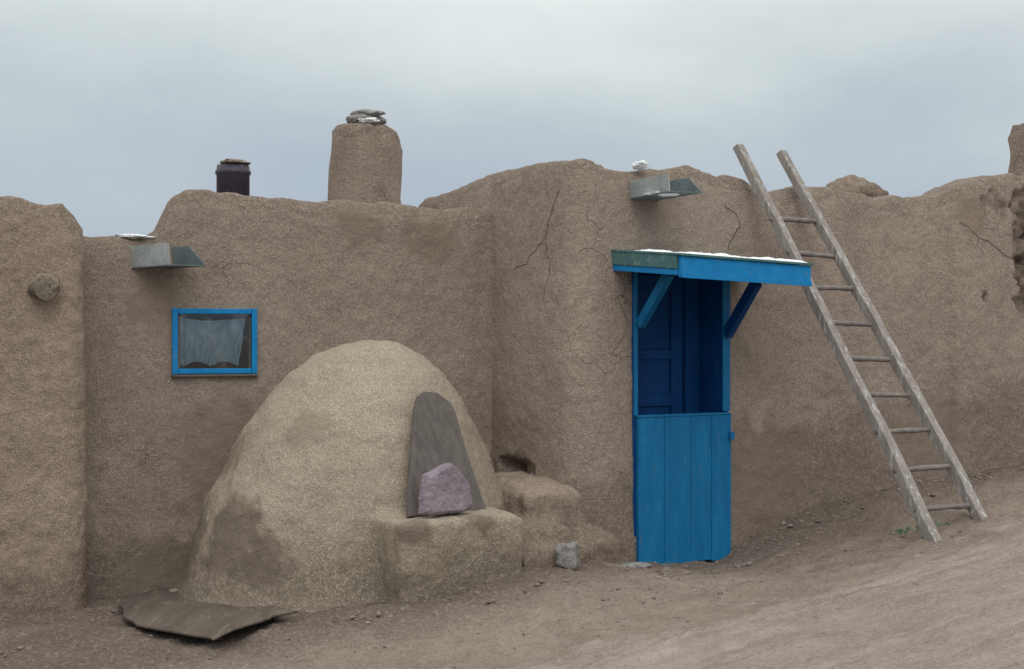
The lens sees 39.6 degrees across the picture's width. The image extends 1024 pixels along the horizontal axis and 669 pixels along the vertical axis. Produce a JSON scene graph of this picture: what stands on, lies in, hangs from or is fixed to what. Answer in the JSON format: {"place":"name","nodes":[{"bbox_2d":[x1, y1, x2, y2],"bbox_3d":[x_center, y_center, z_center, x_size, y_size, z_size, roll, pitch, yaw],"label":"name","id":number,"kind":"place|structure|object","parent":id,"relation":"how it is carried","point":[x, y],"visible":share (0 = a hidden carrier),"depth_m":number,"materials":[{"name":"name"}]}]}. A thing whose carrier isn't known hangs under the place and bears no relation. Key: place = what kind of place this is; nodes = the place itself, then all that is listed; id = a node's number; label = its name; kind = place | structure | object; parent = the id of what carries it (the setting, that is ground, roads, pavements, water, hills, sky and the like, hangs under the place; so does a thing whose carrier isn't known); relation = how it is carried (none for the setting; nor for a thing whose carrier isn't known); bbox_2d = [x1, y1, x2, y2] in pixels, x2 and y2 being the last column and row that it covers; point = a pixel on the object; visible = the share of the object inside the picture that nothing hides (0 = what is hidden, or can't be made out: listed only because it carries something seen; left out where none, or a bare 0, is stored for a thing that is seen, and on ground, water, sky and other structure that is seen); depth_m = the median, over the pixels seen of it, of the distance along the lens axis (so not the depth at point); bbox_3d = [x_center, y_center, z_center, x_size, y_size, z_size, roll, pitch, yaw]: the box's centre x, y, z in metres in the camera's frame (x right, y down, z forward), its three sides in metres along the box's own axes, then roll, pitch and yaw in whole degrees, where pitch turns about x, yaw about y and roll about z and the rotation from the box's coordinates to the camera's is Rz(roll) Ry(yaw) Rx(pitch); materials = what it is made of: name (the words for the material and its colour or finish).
{"place":"outdoors","nodes":[
{"label":"outdoors","id":0,"kind":"place"},
{"bbox_2d":[358,117,379,123],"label":"chimney snow","id":1,"kind":"structure","parent":0,"point":[373,120],"depth_m":10.28,"materials":[{"name":"white snow"}]},
{"bbox_2d":[0,464,1023,668],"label":"ground","id":2,"kind":"structure","parent":0,"point":[507,622],"depth_m":7.45,"materials":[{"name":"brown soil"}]},
{"bbox_2d":[0,196,87,619],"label":"front wall","id":3,"kind":"structure","parent":2,"relation":"on","point":[43,478],"depth_m":8.11,"materials":[{"name":"brown paint"}]},
{"bbox_2d":[27,273,59,301],"bbox_3d":[-2.699,-0.271,8.166,0.181,0.171,0.313,0,0,-25],"label":"viga log end","id":4,"kind":"object","parent":3,"relation":"attached to","point":[45,287],"visible":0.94,"depth_m":8.03,"materials":[{"name":"brown wood"}]},
{"bbox_2d":[120,588,297,640],"bbox_3d":[-1.748,1.507,7.774,0.697,0.112,1.617,0,0,-36],"label":"wooden sheet","id":5,"kind":"object","parent":2,"relation":"on","point":[164,610],"visible":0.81,"depth_m":7.57,"materials":[{"name":"brown wood"}]},
{"bbox_2d":[82,189,493,598],"bbox_3d":[-2.060,0.650,8.972,4.719,3.124,0.473,0,0,-19],"label":"window wall","id":6,"kind":"structure","parent":2,"relation":"on","point":[307,280],"depth_m":8.87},
{"bbox_2d":[114,234,154,238],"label":"parapet snow","id":7,"kind":"structure","parent":6,"relation":"on","point":[132,236],"depth_m":8.75,"materials":[{"name":"white snow"}]},
{"bbox_2d":[129,243,205,268],"bbox_3d":[-2.143,-0.473,8.681,0.590,0.147,0.214,0,0,38],"label":"rain spout","id":8,"kind":"object","parent":6,"relation":"attached to","point":[151,256],"visible":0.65,"depth_m":8.62,"materials":[{"name":"metal"}]},
{"bbox_2d":[172,308,177,373],"bbox_3d":[-2.084,0.042,8.777,0.034,0.407,0.095,0,0,-19],"label":"frame side","id":9,"kind":"object","parent":6,"relation":"attached to","point":[174,340],"visible":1,"depth_m":8.73,"materials":[{"name":"blue paint"}]},
{"bbox_2d":[178,314,179,368],"bbox_3d":[-2.056,0.042,8.778,0.014,0.337,0.032,0,0,-19],"label":"sash side","id":10,"kind":"object","parent":9,"relation":"attached to","point":[178,341],"visible":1,"depth_m":8.76,"materials":[{"name":"grey wood"}]},
{"bbox_2d":[180,317,244,365],"bbox_3d":[-1.878,0.044,8.884,0.423,0.313,0.047,0,0,-19],"label":"curtain","id":11,"kind":"object","parent":6,"relation":"hanging from","point":[211,343],"visible":1,"depth_m":8.88,"materials":[{"name":"fabric"}]},
{"bbox_2d":[180,314,246,367],"bbox_3d":[-1.914,0.046,9.025,0.480,0.377,0.020,0,0,-19],"label":"dark room","id":12,"kind":"object","parent":6,"relation":"attached to","point":[243,353],"depth_m":9.04,"materials":[{"name":"black"}]},
{"bbox_2d":[171,374,258,376],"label":"sill","id":13,"kind":"structure","parent":6,"relation":"attached to","point":[208,375],"depth_m":8.80,"materials":[{"name":"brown wood"}]},
{"bbox_2d":[178,368,251,373],"bbox_3d":[-1.855,0.227,8.859,0.450,0.032,0.093,0,0,-19],"label":"frame bottom","id":14,"kind":"object","parent":13,"relation":"on","point":[211,370],"visible":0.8,"depth_m":8.83,"materials":[{"name":"blue paint"}]},
{"bbox_2d":[178,308,256,373],"bbox_3d":[-1.838,0.042,8.864,0.485,0.407,0.095,0,0,-19],"label":"window","id":15,"kind":"structure","parent":6,"relation":"attached to","point":[252,339],"depth_m":8.89,"materials":[{"name":"paint"}]},
{"bbox_2d":[176,340,522,612],"bbox_3d":[-0.985,0.976,8.652,2.144,1.884,2.261,0,0,0],"label":"adobe oven","id":16,"kind":"object","parent":2,"relation":"on","point":[304,505],"visible":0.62,"depth_m":7.94,"materials":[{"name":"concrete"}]},
{"bbox_2d":[418,463,471,516],"bbox_3d":[-0.365,0.848,7.786,0.336,0.287,0.100,0,0,-36],"label":"stone slab","id":17,"kind":"object","parent":16,"relation":"on","point":[445,489],"depth_m":7.74,"materials":[{"name":"purple stone"}]},
{"bbox_2d":[406,391,485,517],"bbox_3d":[-0.452,0.664,8.023,0.521,0.677,0.330,0,0,-37],"label":"wooden board","id":18,"kind":"object","parent":16,"relation":"in","point":[436,439],"visible":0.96,"depth_m":8.06,"materials":[{"name":"grey wood"}]},
{"bbox_2d":[495,471,621,568],"bbox_3d":[0.089,1.358,8.723,0.848,0.963,1.118,0,0,-34],"label":"adobe bench","id":19,"kind":"object","parent":2,"relation":"on","point":[546,510],"visible":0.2,"depth_m":8.54,"materials":[{"name":"concrete"}]},
{"bbox_2d":[555,541,578,570],"bbox_3d":[0.317,1.272,8.172,0.137,0.160,0.118,0,0,0],"label":"rock","id":20,"kind":"object","parent":2,"relation":"on","point":[566,555],"visible":1,"depth_m":8.13,"materials":[{"name":"grey stone"}]},
{"bbox_2d":[619,562,650,567],"bbox_3d":[0.733,1.383,8.496,0.198,0.049,0.139,0,0,0],"label":"rock","id":21,"kind":"object","parent":2,"relation":"on","point":[640,564],"visible":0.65,"depth_m":8.46,"materials":[{"name":"grey stone"}]},
{"bbox_2d":[681,570,691,573],"bbox_3d":[1.020,1.401,8.349,0.069,0.028,0.070,0,0,-34],"label":"rock","id":22,"kind":"object","parent":2,"relation":"on","point":[686,572],"visible":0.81,"depth_m":8.34,"materials":[{"name":"stone"}]},
{"bbox_2d":[419,158,1023,561],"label":"facade wall","id":23,"kind":"structure","parent":2,"relation":"on","point":[939,271],"depth_m":9.38,"materials":[{"name":"paint"}]},
{"bbox_2d":[631,272,635,535],"bbox_3d":[0.689,0.515,8.897,0.035,1.930,0.305,0,0,-30],"label":"post","id":24,"kind":"object","parent":23,"relation":"attached to","point":[634,462],"visible":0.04,"depth_m":8.76,"materials":[{"name":"blue paint"}]},
{"bbox_2d":[633,272,637,415],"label":"trim","id":25,"kind":"structure","parent":24,"relation":"attached to","point":[635,345],"depth_m":8.75,"materials":[{"name":"blue paint"}]},
{"bbox_2d":[631,160,648,169],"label":"parapet snow","id":26,"kind":"structure","parent":23,"relation":"on","point":[640,165],"depth_m":8.83,"materials":[{"name":"white snow"}]},
{"bbox_2d":[638,274,669,414],"bbox_3d":[0.923,0.150,9.182,0.645,1.100,0.025,0,0,-30],"label":"leaf","id":27,"kind":"object","parent":23,"relation":"attached to","point":[654,374],"visible":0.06,"depth_m":9.17,"materials":[{"name":"blue paint"}]},
{"bbox_2d":[670,275,682,413],"bbox_3d":[1.067,0.155,9.238,0.090,1.090,0.019,0,0,-30],"label":"leaf stile","id":28,"kind":"object","parent":27,"relation":"attached to","point":[676,342],"visible":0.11,"depth_m":9.23,"materials":[{"name":"blue paint"}]},
{"bbox_2d":[683,278,699,412],"bbox_3d":[1.166,0.155,9.281,0.115,1.090,0.044,0,0,-30],"label":"leaf edge","id":29,"kind":"object","parent":27,"relation":"attached to","point":[691,345],"visible":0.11,"depth_m":9.26,"materials":[{"name":"blue paint"}]},
{"bbox_2d":[638,266,672,273],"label":"lintel","id":30,"kind":"structure","parent":23,"relation":"attached to","point":[649,273],"depth_m":8.95,"materials":[{"name":"blue paint"}]},
{"bbox_2d":[629,174,702,200],"bbox_3d":[0.901,-0.896,8.722,0.214,0.123,0.600,0,0,-30],"label":"rain spout","id":31,"kind":"object","parent":23,"relation":"attached to","point":[661,184],"visible":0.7,"depth_m":8.65,"materials":[{"name":"metal"}]},
{"bbox_2d":[643,192,678,196],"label":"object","id":32,"kind":"structure","parent":31,"relation":"on","point":[664,194],"depth_m":8.57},
{"bbox_2d":[635,412,730,417],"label":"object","id":33,"kind":"structure","parent":23,"relation":"attached to","point":[684,414],"depth_m":8.91,"materials":[{"name":"blue paint"}]},
{"bbox_2d":[636,417,664,563],"bbox_3d":[0.856,0.974,8.795,0.196,0.923,0.028,0,0,-30],"label":"plank","id":34,"kind":"object","parent":33,"relation":"attached to","point":[650,489],"visible":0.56,"depth_m":8.78,"materials":[{"name":"blue paint"}]},
{"bbox_2d":[665,416,690,563],"bbox_3d":[1.029,0.972,8.894,0.198,0.919,0.030,0,0,-30],"label":"plank","id":35,"kind":"object","parent":33,"relation":"attached to","point":[677,489],"visible":0.82,"depth_m":8.88,"materials":[{"name":"blue paint"}]},
{"bbox_2d":[691,415,710,560],"bbox_3d":[1.186,0.970,8.986,0.163,0.915,0.028,0,0,-30],"label":"plank","id":36,"kind":"object","parent":33,"relation":"attached to","point":[701,488],"visible":1,"depth_m":8.97,"materials":[{"name":"blue paint"}]},
{"bbox_2d":[710,414,730,560],"bbox_3d":[1.326,0.974,9.066,0.155,0.923,0.030,0,0,-30],"label":"plank","id":37,"kind":"object","parent":33,"relation":"attached to","point":[720,490],"visible":0.91,"depth_m":9.05,"materials":[{"name":"blue paint"}]},
{"bbox_2d":[729,432,734,439],"bbox_3d":[1.403,0.645,9.080,0.035,0.050,0.018,0,0,-30],"label":"latch","id":38,"kind":"object","parent":37,"relation":"attached to","point":[731,435],"visible":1,"depth_m":9.07,"materials":[{"name":"blue paint"}]},
{"bbox_2d":[611,249,813,337],"bbox_3d":[1.202,-0.252,8.685,0.998,0.548,0.765,0,0,-30],"label":"door canopy","id":39,"kind":"object","parent":23,"relation":"attached to","point":[755,272],"visible":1,"depth_m":8.45,"materials":[{"name":"blue paint"}]},
{"bbox_2d":[700,279,727,412],"bbox_3d":[1.291,0.515,9.244,0.045,1.930,0.305,0,0,-30],"label":"post","id":40,"kind":"object","parent":23,"relation":"attached to","point":[710,345],"visible":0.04,"depth_m":9.21,"materials":[{"name":"blue paint"}]},
{"bbox_2d":[722,280,729,410],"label":"trim","id":41,"kind":"structure","parent":40,"relation":"attached to","point":[725,349],"depth_m":9.09,"materials":[{"name":"blue paint"}]},
{"bbox_2d":[1008,123,1023,175],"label":"corner chimney","id":42,"kind":"object","parent":23,"relation":"on","point":[1016,146],"visible":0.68,"depth_m":11.40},
{"bbox_2d":[733,144,987,541],"bbox_3d":[2.175,0.031,8.921,1.576,2.548,0.542,0,0,45],"label":"wooden ladder","id":43,"kind":"object","parent":2,"relation":"on","point":[902,470],"visible":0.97,"depth_m":8.82,"materials":[{"name":"grey wood"}]},
{"bbox_2d":[885,519,949,534],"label":"weeds","id":44,"kind":"object","parent":2,"relation":"on","point":[898,530],"visible":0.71,"depth_m":8.63,"materials":[{"name":"brown plant"}]},
{"bbox_2d":[0,0,1023,236],"label":"sky","id":45,"kind":"structure","parent":0,"point":[111,110],"materials":[{"name":"grey"}]},
{"bbox_2d":[499,524,1023,668],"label":"dirt road","id":46,"kind":"structure","parent":0,"point":[978,623],"depth_m":6.40,"materials":[{"name":"brown soil"}]},
{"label":"low roof deck","id":47,"kind":"object","parent":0,"visible":0},
{"bbox_2d":[215,164,250,195],"bbox_3d":[-1.965,-0.795,10.020,0.248,0.790,0.248,0,0,0],"label":"stovepipe","id":48,"kind":"object","parent":47,"relation":"on","point":[233,178],"visible":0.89,"depth_m":9.92,"materials":[{"name":"metal"}]},
{"bbox_2d":[220,159,250,164],"bbox_3d":[-1.952,-1.210,10.021,0.223,0.051,0.260,0,0,0],"label":"stovepipe cap","id":49,"kind":"object","parent":48,"relation":"on","point":[233,161],"visible":0.76,"depth_m":9.94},
{"bbox_2d":[328,122,402,204],"bbox_3d":[-1.081,-0.972,10.457,0.569,1.175,0.580,0,0,0],"label":"chimney","id":50,"kind":"object","parent":47,"relation":"on","point":[365,164],"visible":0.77,"depth_m":10.24,"materials":[{"name":"concrete"}]},
{"bbox_2d":[346,113,372,122],"bbox_3d":[-1.111,-1.575,10.407,0.207,0.089,0.176,0,0,0],"label":"chimney cap stone","id":51,"kind":"object","parent":50,"relation":"on","point":[353,118],"visible":0.72,"depth_m":10.34,"materials":[{"name":"grey stone"}]},
{"bbox_2d":[350,109,385,116],"bbox_3d":[-1.054,-1.618,10.396,0.260,0.066,0.146,0,0,0],"label":"chimney cap stone","id":52,"kind":"object","parent":51,"relation":"on","point":[375,113],"visible":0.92,"depth_m":10.35,"materials":[{"name":"grey stone"}]},
{"bbox_2d":[376,116,386,124],"bbox_3d":[-1.017,-1.573,10.451,0.190,0.091,0.173,0,0,0],"label":"chimney cap stone","id":53,"kind":"object","parent":50,"relation":"on","point":[382,120],"visible":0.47,"depth_m":10.40,"materials":[{"name":"grey stone"}]},
{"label":"roof deck","id":54,"kind":"object","parent":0,"visible":0},
{"bbox_2d":[826,175,888,197],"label":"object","id":55,"kind":"object","parent":54,"relation":"on","point":[855,184],"visible":0.3,"depth_m":10.65,"materials":[{"name":"stone"}]}
]}

